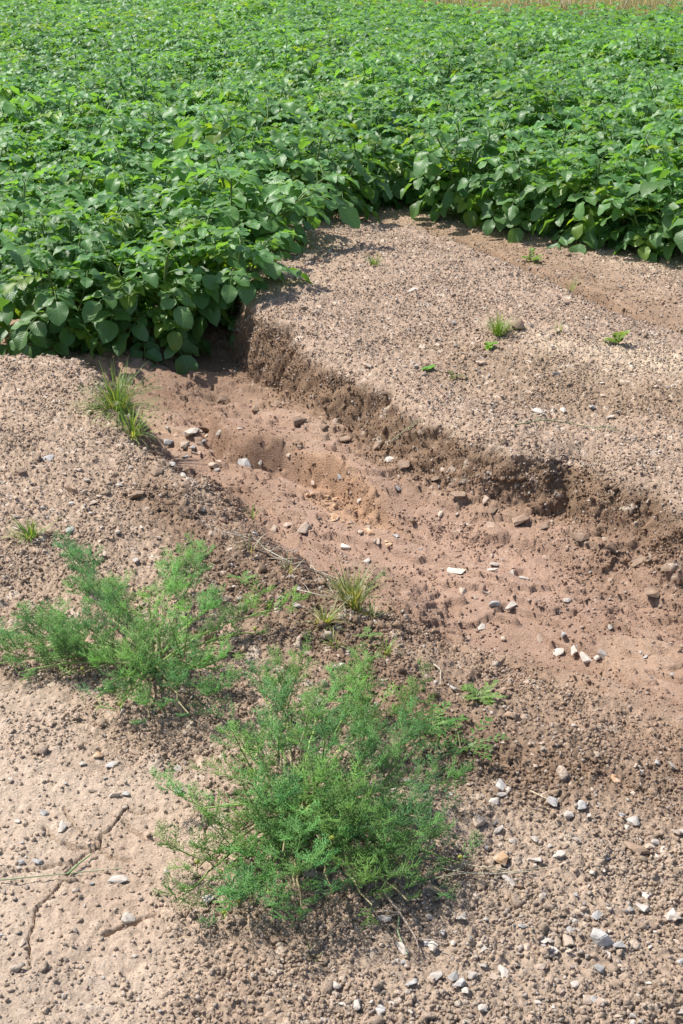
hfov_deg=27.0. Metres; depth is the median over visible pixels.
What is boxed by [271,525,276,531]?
stone
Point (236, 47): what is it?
potato plant
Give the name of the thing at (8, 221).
potato plant
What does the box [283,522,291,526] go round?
stone
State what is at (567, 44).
potato plant
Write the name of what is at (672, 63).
potato plant
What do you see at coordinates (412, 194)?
potato plant
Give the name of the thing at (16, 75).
potato plant
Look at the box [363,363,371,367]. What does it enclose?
stone
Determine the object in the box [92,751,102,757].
stone
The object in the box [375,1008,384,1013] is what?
pebble
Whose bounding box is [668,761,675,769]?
stone
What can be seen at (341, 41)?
potato plant
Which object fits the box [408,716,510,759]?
weed
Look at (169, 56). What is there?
potato plant
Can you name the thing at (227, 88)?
potato plant
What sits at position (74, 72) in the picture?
potato plant
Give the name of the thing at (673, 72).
potato plant
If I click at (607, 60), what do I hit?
potato plant
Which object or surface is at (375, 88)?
potato plant
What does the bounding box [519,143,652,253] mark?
potato plant
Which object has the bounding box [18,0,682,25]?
dry grass
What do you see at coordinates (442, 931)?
pebble
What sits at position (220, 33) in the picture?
potato plant
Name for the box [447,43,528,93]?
potato plant
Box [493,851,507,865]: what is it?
stone
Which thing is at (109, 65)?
potato plant
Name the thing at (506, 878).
stone
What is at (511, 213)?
potato plant
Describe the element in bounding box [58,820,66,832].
stone
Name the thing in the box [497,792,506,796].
pebble
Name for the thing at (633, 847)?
flat brown stone
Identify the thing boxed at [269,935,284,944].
soil clod
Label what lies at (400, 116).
potato plant
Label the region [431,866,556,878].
dry straw
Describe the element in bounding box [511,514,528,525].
soil clod
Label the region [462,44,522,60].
potato plant
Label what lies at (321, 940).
dry twig
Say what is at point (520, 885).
stone
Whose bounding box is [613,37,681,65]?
potato plant
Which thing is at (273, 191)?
potato plant
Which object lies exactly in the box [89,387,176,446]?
grass tuft
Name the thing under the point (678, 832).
pebble
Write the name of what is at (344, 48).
potato plant
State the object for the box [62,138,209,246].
potato plant
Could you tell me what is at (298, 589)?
dry straw
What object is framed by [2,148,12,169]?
potato plant
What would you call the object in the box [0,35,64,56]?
potato plant
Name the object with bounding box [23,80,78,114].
potato plant
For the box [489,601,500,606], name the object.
stone
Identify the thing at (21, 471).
soil clod
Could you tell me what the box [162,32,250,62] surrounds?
potato plant
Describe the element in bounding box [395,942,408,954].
pebble
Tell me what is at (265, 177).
potato plant
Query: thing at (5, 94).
potato plant
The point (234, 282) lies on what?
potato plant
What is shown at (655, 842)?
pebble
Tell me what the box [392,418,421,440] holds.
twig
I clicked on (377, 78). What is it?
potato plant
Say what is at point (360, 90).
potato plant
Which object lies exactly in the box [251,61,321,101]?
potato plant
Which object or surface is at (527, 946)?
stone
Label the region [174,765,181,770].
stone
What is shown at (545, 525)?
soil clod
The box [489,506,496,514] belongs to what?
soil clod
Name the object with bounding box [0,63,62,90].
potato plant
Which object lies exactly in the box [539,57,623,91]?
potato plant
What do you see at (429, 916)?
pebble
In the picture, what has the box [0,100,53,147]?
potato plant
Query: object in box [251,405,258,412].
soil clod
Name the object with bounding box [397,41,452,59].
potato plant
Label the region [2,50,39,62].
potato plant
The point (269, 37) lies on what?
potato plant
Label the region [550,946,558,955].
pebble
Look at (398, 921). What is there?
green stalk
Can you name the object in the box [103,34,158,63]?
potato plant
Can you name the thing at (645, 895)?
stone
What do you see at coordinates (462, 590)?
pebble
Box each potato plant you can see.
[0,32,49,61]
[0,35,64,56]
[0,49,54,74]
[0,50,29,62]
[0,55,75,90]
[0,61,26,79]
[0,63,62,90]
[0,71,33,110]
[0,74,61,99]
[0,75,19,99]
[0,81,134,149]
[0,90,55,138]
[0,94,73,163]
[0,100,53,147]
[0,114,126,182]
[0,121,70,197]
[0,160,130,226]
[0,167,60,201]
[0,172,113,280]
[0,183,49,217]
[0,193,75,265]
[0,206,125,317]
[0,235,141,358]
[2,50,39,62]
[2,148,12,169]
[3,83,67,121]
[6,111,74,149]
[9,116,128,198]
[12,58,100,82]
[19,59,64,73]
[21,37,77,65]
[21,70,126,124]
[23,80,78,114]
[23,194,153,302]
[25,37,75,56]
[25,133,162,225]
[26,78,116,128]
[28,61,79,83]
[31,72,104,91]
[32,44,100,74]
[32,115,139,155]
[35,77,95,101]
[35,101,135,133]
[49,35,96,59]
[49,187,172,283]
[60,54,105,70]
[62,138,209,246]
[63,25,134,61]
[64,235,231,374]
[66,41,130,65]
[69,53,132,85]
[71,82,127,107]
[76,51,155,74]
[83,171,252,318]
[85,70,168,122]
[87,106,221,184]
[92,64,176,97]
[93,56,152,81]
[93,96,174,133]
[94,69,177,107]
[95,33,171,57]
[95,73,127,88]
[101,101,174,150]
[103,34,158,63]
[109,54,178,78]
[110,59,180,86]
[110,154,208,221]
[111,27,176,55]
[111,103,198,141]
[114,50,210,72]
[115,106,205,173]
[124,80,209,101]
[127,206,312,348]
[130,98,233,150]
[132,88,203,121]
[133,46,178,65]
[133,56,207,81]
[135,37,211,56]
[135,37,216,67]
[139,103,272,158]
[141,115,244,220]
[144,52,214,79]
[146,18,218,51]
[160,71,212,99]
[160,140,360,269]
[161,48,241,78]
[161,77,241,106]
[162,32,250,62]
[162,91,354,214]
[168,133,322,229]
[169,82,297,127]
[170,70,277,131]
[172,110,278,143]
[175,71,223,93]
[176,41,240,81]
[177,29,239,65]
[183,29,247,57]
[198,57,258,80]
[203,71,269,95]
[204,84,243,101]
[217,45,248,60]
[217,119,392,222]
[218,103,312,130]
[219,66,299,85]
[219,73,315,130]
[220,48,289,68]
[224,31,325,75]
[224,39,283,57]
[233,32,351,79]
[234,39,283,61]
[237,68,296,102]
[240,48,289,67]
[240,80,314,101]
[241,108,367,164]
[243,31,315,58]
[243,80,284,97]
[246,86,304,122]
[247,33,310,57]
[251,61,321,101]
[265,48,349,66]
[269,53,337,83]
[269,136,364,219]
[270,93,343,111]
[270,121,355,201]
[273,102,370,144]
[284,59,358,88]
[291,65,374,95]
[292,86,364,125]
[294,66,372,101]
[295,56,405,89]
[295,86,351,108]
[298,45,362,63]
[307,29,370,57]
[307,85,367,116]
[309,82,428,136]
[311,83,398,110]
[316,34,380,63]
[319,92,406,172]
[321,39,354,48]
[321,59,398,87]
[322,129,413,213]
[334,51,422,110]
[342,39,412,73]
[345,92,436,171]
[347,65,447,96]
[352,54,441,90]
[357,117,464,211]
[359,33,409,59]
[364,84,455,113]
[369,38,440,79]
[369,83,441,97]
[370,70,453,115]
[376,48,508,86]
[382,104,475,184]
[388,93,486,149]
[394,82,506,123]
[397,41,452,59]
[400,109,536,227]
[405,57,474,97]
[408,40,447,70]
[411,79,508,114]
[414,68,516,108]
[416,37,503,82]
[416,38,479,51]
[425,74,494,97]
[434,44,508,70]
[434,109,546,208]
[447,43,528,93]
[448,42,487,51]
[451,79,549,133]
[457,112,541,166]
[457,137,587,242]
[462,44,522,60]
[464,63,565,99]
[466,110,525,136]
[468,36,518,58]
[470,68,581,109]
[478,49,539,75]
[480,75,598,145]
[481,54,530,74]
[485,38,549,67]
[488,76,555,106]
[490,27,563,64]
[490,57,538,77]
[497,80,603,127]
[502,64,565,88]
[504,19,578,50]
[504,105,621,209]
[506,125,599,190]
[507,33,562,52]
[511,60,562,76]
[519,87,630,134]
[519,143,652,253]
[522,76,608,104]
[524,129,661,234]
[528,34,592,59]
[528,53,584,77]
[529,56,582,82]
[530,45,613,67]
[531,43,622,69]
[534,64,622,87]
[538,56,585,80]
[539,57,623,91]
[549,37,603,52]
[554,58,628,80]
[556,66,640,103]
[558,25,630,53]
[559,39,646,68]
[560,35,643,65]
[564,31,613,45]
[565,85,682,139]
[566,102,657,158]
[567,50,634,77]
[571,114,682,178]
[580,82,682,156]
[585,80,679,119]
[586,81,674,110]
[589,172,682,262]
[592,61,674,103]
[595,58,657,82]
[599,35,647,52]
[602,28,682,69]
[602,63,657,82]
[608,125,682,250]
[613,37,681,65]
[613,64,664,92]
[616,45,682,80]
[619,67,680,93]
[623,72,682,119]
[623,109,682,215]
[625,32,682,64]
[630,71,682,106]
[636,90,682,115]
[636,99,682,169]
[637,117,682,168]
[641,36,682,70]
[641,104,682,143]
[643,59,682,80]
[651,68,682,89]
[656,70,682,98]
[661,39,682,65]
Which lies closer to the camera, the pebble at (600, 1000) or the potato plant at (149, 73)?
the pebble at (600, 1000)
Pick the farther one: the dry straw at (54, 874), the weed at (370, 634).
the weed at (370, 634)
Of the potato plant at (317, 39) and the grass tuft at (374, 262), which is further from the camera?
the potato plant at (317, 39)
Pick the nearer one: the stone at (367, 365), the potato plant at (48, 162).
the stone at (367, 365)
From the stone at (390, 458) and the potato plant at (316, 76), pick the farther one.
the potato plant at (316, 76)
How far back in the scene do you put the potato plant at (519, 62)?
10.28 m
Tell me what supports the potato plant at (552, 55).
on the ground at (142, 850)
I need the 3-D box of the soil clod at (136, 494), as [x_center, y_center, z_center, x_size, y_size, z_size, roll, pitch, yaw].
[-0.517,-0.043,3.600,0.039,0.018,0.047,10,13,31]
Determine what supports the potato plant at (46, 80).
on the ground at (142, 850)
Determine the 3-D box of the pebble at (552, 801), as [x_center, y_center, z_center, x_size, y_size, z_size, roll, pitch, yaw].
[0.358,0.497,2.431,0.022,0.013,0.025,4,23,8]
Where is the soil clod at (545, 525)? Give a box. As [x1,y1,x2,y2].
[539,522,549,528]
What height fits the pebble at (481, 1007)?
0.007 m
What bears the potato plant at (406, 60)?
on the ground at (142, 850)
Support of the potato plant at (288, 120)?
on the ground at (142, 850)
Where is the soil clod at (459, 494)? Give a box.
[450,491,465,497]
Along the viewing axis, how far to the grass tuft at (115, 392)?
4.16 m
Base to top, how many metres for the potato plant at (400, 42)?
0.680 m
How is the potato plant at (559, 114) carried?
on the ground at (142, 850)
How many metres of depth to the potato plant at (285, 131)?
7.17 m
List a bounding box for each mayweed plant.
[0,526,312,724]
[149,630,485,929]
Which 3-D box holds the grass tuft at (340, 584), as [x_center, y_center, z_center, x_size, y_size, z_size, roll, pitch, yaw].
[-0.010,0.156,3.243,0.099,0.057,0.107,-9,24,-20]
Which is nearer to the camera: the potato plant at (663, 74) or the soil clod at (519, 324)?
the soil clod at (519, 324)
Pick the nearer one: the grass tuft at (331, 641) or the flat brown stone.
the flat brown stone
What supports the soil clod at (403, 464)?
on the ground at (142, 850)
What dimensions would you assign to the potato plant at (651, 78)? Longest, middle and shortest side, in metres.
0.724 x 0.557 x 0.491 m
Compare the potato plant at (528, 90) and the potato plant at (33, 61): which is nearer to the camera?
the potato plant at (528, 90)
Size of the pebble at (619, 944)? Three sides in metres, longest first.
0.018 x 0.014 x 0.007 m
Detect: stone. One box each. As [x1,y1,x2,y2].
[32,859,43,864]
[40,809,47,815]
[41,455,54,460]
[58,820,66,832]
[66,526,74,533]
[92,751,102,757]
[105,761,120,767]
[107,875,127,882]
[109,792,121,796]
[121,912,134,923]
[122,791,129,795]
[164,439,172,445]
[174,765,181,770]
[183,428,198,436]
[202,894,214,903]
[208,462,217,468]
[237,458,251,466]
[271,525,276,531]
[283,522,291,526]
[297,522,311,532]
[341,543,350,549]
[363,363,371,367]
[375,915,391,922]
[384,456,393,461]
[422,941,429,946]
[447,567,465,573]
[476,361,486,364]
[478,623,485,629]
[483,495,488,504]
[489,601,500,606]
[493,825,503,833]
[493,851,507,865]
[502,874,514,885]
[505,601,516,610]
[516,883,523,888]
[523,943,530,950]
[530,836,538,843]
[532,408,543,413]
[537,634,541,643]
[553,648,563,655]
[556,765,566,771]
[566,925,573,931]
[571,645,576,655]
[579,652,591,662]
[590,928,613,946]
[591,910,600,919]
[598,649,606,658]
[611,774,621,784]
[624,840,649,853]
[626,816,639,825]
[634,903,649,911]
[642,892,649,897]
[644,843,655,848]
[666,908,680,919]
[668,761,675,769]
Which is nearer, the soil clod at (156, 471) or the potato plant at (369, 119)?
the soil clod at (156, 471)
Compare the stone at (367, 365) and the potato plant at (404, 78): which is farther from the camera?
the potato plant at (404, 78)
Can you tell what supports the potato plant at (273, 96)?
on the ground at (142, 850)
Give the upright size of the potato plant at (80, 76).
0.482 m
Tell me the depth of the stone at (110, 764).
2.51 m
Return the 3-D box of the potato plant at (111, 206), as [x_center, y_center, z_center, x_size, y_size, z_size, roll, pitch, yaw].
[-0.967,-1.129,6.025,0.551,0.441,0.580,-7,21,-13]
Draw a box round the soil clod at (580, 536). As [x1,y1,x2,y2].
[570,532,588,540]
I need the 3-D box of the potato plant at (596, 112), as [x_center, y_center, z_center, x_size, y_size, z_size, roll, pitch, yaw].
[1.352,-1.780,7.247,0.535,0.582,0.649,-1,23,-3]
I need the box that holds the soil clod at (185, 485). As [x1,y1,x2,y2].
[180,482,190,488]
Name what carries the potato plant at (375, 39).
on the ground at (142, 850)
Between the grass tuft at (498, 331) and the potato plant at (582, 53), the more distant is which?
the potato plant at (582, 53)
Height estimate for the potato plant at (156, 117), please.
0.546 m
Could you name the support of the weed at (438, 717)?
on the ground at (142, 850)
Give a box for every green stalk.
[67,854,90,874]
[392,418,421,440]
[397,910,407,954]
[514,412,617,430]
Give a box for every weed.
[228,570,257,584]
[354,626,381,638]
[406,700,467,737]
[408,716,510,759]
[421,364,435,369]
[447,370,467,379]
[460,679,507,704]
[484,341,497,349]
[521,247,542,261]
[603,330,629,343]
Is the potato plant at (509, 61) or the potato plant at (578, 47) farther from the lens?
the potato plant at (578, 47)
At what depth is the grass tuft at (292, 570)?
3.28 m
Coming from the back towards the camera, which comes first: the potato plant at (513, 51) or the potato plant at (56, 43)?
the potato plant at (56, 43)
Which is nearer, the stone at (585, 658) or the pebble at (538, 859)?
the pebble at (538, 859)
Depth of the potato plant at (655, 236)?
6.00 m
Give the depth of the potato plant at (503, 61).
10.32 m
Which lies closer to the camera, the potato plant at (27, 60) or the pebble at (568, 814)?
the pebble at (568, 814)
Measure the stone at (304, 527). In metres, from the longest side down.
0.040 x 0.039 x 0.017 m
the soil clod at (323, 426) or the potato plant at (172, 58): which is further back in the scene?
the potato plant at (172, 58)
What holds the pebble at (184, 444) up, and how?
on the ground at (142, 850)
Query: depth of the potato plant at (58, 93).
8.87 m
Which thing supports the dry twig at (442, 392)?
on the ground at (142, 850)
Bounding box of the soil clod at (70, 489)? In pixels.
[63,486,77,493]
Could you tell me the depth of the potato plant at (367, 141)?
6.96 m
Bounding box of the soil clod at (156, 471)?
[150,468,162,475]
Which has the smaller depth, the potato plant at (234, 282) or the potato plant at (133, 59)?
the potato plant at (234, 282)
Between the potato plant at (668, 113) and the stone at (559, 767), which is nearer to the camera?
the stone at (559, 767)
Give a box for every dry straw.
[0,868,121,880]
[235,520,279,533]
[296,584,391,616]
[309,554,345,616]
[411,859,474,886]
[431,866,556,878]
[433,856,521,873]
[441,868,529,874]
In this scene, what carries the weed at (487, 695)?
on the ground at (142, 850)
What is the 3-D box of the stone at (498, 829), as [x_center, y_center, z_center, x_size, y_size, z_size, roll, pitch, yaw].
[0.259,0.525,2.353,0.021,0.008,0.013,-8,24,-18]
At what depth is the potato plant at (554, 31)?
12.54 m
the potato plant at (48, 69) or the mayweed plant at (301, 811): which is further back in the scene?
the potato plant at (48, 69)
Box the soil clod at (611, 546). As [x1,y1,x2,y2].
[604,542,616,552]
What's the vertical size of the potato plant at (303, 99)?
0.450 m
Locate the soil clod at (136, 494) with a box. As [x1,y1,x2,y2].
[127,490,144,498]
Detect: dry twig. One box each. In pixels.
[215,541,269,566]
[222,531,301,560]
[240,545,351,585]
[253,538,337,578]
[308,920,344,952]
[372,889,446,953]
[426,376,448,398]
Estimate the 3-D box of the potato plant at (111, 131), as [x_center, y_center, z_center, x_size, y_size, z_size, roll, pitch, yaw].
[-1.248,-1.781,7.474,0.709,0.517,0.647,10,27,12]
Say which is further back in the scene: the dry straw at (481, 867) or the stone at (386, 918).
the dry straw at (481, 867)
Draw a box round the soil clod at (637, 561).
[631,554,645,567]
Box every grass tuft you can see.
[3,515,60,544]
[58,359,172,423]
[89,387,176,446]
[233,529,267,553]
[241,504,266,517]
[280,549,303,573]
[296,593,358,633]
[305,555,387,610]
[319,628,349,650]
[323,571,352,591]
[356,594,390,622]
[361,252,388,264]
[370,633,403,658]
[475,311,525,336]
[566,278,582,290]
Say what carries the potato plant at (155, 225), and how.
on the ground at (142, 850)
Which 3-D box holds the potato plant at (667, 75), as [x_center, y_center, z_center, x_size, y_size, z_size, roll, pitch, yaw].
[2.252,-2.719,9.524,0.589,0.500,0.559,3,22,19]
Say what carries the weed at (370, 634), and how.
on the ground at (142, 850)
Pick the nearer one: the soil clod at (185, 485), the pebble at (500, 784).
the pebble at (500, 784)
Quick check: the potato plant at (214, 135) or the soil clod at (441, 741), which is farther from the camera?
the potato plant at (214, 135)
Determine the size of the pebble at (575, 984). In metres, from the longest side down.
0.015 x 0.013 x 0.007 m
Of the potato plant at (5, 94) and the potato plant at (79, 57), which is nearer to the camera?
the potato plant at (5, 94)
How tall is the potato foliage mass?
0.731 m
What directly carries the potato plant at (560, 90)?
on the ground at (142, 850)
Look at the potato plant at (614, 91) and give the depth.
8.28 m
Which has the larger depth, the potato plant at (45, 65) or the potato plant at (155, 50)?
the potato plant at (155, 50)
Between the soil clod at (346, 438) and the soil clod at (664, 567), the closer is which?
the soil clod at (664, 567)
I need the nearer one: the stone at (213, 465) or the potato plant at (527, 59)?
the stone at (213, 465)
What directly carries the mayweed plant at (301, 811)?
on the ground at (142, 850)
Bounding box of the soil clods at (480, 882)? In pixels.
[0,204,682,1023]
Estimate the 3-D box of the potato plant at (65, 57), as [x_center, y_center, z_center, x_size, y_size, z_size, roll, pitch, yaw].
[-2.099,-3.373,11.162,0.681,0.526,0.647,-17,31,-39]
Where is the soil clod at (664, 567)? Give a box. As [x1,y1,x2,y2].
[660,564,670,570]
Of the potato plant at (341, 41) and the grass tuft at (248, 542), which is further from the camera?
the potato plant at (341, 41)
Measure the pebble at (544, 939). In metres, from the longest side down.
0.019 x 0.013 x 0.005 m
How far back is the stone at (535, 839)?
2.33 m
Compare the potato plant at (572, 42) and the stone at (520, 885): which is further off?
the potato plant at (572, 42)
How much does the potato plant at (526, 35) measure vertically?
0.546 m
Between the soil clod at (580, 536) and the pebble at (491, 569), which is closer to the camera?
the pebble at (491, 569)
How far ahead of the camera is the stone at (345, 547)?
3.60 m
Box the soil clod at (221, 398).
[217,394,225,402]
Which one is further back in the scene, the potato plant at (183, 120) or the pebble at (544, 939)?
the potato plant at (183, 120)
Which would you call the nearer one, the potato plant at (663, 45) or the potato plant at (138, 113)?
the potato plant at (138, 113)
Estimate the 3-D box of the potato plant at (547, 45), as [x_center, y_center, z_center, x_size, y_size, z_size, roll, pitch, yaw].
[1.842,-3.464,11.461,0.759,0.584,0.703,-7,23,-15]
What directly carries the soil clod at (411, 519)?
on the ground at (142, 850)
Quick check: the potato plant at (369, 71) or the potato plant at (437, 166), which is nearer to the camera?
the potato plant at (437, 166)
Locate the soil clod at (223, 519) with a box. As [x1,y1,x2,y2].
[218,517,226,522]
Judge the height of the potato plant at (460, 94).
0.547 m
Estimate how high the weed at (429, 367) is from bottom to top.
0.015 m
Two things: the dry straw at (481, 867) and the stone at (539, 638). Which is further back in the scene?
the stone at (539, 638)
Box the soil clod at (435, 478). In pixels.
[430,476,439,480]
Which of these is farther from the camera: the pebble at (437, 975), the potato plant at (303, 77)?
the potato plant at (303, 77)
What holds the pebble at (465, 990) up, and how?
on the ground at (142, 850)
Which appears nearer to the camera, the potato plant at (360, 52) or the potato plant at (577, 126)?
the potato plant at (577, 126)
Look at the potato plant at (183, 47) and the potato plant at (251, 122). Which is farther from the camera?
the potato plant at (183, 47)
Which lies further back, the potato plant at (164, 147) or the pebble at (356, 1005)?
the potato plant at (164, 147)
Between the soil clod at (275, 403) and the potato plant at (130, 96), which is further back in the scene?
the potato plant at (130, 96)
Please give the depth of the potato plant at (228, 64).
10.74 m
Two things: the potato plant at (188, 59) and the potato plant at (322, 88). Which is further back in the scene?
the potato plant at (188, 59)
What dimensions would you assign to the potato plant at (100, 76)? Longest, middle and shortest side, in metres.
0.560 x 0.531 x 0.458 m
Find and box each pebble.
[19,938,25,946]
[180,441,189,448]
[328,513,340,519]
[329,979,340,988]
[352,998,359,1009]
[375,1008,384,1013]
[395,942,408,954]
[405,978,417,985]
[426,914,433,919]
[428,941,437,952]
[429,970,442,980]
[438,929,445,934]
[448,971,458,980]
[452,977,465,986]
[456,914,465,918]
[459,587,465,593]
[461,987,468,992]
[468,971,477,978]
[472,814,485,826]
[478,1004,486,1011]
[487,568,498,570]
[489,797,498,804]
[489,973,500,979]
[495,778,505,791]
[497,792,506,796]
[498,965,508,977]
[508,838,515,843]
[527,857,541,861]
[536,963,546,969]
[540,935,548,942]
[545,796,557,807]
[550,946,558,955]
[556,850,565,857]
[563,934,575,945]
[564,811,573,818]
[570,980,578,988]
[577,800,586,809]
[583,995,592,1004]
[591,995,596,1002]
[594,964,604,972]
[594,997,607,1003]
[612,940,625,947]
[651,839,659,844]
[663,912,681,922]
[671,829,681,834]
[677,958,682,964]
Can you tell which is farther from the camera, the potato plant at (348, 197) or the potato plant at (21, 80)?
the potato plant at (21, 80)
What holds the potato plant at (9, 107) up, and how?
on the ground at (142, 850)
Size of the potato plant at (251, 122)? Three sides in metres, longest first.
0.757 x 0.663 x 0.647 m
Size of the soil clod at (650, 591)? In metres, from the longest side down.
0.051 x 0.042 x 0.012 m
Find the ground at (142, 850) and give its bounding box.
[0,0,682,1023]
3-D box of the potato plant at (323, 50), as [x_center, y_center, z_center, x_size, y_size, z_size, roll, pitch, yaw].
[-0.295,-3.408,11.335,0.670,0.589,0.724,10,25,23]
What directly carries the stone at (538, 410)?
on the ground at (142, 850)
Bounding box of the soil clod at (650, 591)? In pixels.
[644,587,659,597]
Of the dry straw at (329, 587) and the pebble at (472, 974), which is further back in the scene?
the dry straw at (329, 587)
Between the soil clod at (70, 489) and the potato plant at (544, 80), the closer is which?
the soil clod at (70, 489)
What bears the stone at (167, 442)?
on the ground at (142, 850)
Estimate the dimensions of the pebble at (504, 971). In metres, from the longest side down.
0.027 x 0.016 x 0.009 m
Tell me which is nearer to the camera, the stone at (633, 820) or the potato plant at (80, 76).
the stone at (633, 820)
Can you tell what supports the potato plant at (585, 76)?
on the ground at (142, 850)
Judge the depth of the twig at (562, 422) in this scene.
3.86 m
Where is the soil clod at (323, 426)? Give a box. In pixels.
[320,424,328,429]
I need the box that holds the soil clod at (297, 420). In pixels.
[293,416,307,426]
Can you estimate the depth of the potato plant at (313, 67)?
10.18 m
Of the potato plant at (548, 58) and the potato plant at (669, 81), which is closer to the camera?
the potato plant at (669, 81)
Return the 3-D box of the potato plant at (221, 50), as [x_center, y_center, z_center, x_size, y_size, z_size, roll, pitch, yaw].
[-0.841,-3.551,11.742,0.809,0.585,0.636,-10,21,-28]
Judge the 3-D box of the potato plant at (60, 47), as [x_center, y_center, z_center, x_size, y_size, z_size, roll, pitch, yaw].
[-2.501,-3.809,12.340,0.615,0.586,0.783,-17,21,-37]
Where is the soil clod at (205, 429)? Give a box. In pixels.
[198,426,208,432]
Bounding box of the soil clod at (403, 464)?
[396,460,410,467]
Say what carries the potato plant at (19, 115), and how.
on the ground at (142, 850)
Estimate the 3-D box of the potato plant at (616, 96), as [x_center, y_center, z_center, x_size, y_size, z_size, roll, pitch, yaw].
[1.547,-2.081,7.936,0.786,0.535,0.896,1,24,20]
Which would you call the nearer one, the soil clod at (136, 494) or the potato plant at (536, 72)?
the soil clod at (136, 494)
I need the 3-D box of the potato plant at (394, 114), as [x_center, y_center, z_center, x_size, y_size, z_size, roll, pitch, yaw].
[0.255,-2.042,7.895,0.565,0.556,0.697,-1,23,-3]
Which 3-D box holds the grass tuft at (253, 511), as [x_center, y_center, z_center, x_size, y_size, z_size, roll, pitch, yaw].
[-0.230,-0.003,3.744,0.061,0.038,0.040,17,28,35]
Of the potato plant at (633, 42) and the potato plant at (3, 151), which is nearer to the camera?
the potato plant at (3, 151)
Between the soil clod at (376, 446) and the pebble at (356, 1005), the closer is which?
the pebble at (356, 1005)
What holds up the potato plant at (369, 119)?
on the ground at (142, 850)
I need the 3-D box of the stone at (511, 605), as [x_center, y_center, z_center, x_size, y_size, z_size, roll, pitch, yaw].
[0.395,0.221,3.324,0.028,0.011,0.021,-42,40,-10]
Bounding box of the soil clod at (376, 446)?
[373,441,379,449]
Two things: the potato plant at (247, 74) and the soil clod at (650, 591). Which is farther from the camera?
the potato plant at (247, 74)
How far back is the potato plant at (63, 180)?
6.59 m
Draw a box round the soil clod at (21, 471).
[16,468,26,474]
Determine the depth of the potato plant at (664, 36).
11.59 m
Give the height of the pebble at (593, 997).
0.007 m
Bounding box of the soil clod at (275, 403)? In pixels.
[271,400,279,406]
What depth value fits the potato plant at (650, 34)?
10.88 m
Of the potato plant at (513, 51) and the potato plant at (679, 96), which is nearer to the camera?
the potato plant at (679, 96)
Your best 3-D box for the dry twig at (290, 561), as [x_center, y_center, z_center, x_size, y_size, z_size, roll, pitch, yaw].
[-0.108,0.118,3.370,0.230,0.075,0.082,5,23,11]
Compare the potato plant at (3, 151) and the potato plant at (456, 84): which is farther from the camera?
the potato plant at (456, 84)
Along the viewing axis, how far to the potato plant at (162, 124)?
7.12 m
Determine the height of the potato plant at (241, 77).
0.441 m
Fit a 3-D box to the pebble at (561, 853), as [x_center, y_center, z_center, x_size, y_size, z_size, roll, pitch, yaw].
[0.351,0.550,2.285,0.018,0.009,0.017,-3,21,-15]
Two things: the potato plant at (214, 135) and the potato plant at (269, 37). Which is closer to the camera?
the potato plant at (214, 135)
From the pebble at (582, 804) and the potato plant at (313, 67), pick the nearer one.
the pebble at (582, 804)
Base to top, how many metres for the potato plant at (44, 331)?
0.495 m
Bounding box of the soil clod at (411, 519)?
[409,516,415,522]
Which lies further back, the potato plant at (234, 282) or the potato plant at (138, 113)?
the potato plant at (138, 113)
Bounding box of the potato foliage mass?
[0,0,682,354]
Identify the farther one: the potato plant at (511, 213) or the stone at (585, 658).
the potato plant at (511, 213)
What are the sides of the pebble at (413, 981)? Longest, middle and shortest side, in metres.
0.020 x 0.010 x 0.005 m
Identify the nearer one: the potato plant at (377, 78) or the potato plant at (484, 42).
the potato plant at (377, 78)
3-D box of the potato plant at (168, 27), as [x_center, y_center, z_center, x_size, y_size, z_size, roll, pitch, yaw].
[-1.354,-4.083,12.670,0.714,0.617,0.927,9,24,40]
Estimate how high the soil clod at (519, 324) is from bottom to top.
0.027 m
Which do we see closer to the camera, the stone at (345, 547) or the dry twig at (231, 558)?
the dry twig at (231, 558)
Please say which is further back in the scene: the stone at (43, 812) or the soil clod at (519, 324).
the soil clod at (519, 324)
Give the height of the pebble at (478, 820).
0.011 m
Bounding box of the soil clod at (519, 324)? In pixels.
[510,320,524,329]
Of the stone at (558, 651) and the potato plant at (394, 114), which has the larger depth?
the potato plant at (394, 114)
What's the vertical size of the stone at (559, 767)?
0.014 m
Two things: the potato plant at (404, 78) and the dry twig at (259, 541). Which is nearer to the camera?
the dry twig at (259, 541)
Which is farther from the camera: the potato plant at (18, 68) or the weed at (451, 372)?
the potato plant at (18, 68)
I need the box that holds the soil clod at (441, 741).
[435,740,445,749]
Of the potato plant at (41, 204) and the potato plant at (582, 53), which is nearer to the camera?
the potato plant at (41, 204)
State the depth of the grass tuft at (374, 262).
5.39 m
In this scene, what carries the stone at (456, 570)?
on the ground at (142, 850)
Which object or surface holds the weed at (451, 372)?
on the ground at (142, 850)
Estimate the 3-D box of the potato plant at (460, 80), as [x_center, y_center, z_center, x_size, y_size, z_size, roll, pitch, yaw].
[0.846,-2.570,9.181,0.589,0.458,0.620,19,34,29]
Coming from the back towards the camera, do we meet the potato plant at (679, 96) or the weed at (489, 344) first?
the potato plant at (679, 96)
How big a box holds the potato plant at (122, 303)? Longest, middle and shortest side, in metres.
0.622 x 0.590 x 0.494 m
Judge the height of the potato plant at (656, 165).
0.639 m
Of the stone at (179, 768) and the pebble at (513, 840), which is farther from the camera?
the stone at (179, 768)
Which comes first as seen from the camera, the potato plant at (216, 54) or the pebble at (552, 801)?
the pebble at (552, 801)
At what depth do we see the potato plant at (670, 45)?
11.08 m
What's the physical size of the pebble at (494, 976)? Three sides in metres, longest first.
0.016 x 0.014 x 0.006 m
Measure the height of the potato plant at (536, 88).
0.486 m
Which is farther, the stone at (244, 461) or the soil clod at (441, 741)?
the stone at (244, 461)
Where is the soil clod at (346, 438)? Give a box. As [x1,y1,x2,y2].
[339,435,352,441]
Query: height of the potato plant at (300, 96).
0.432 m

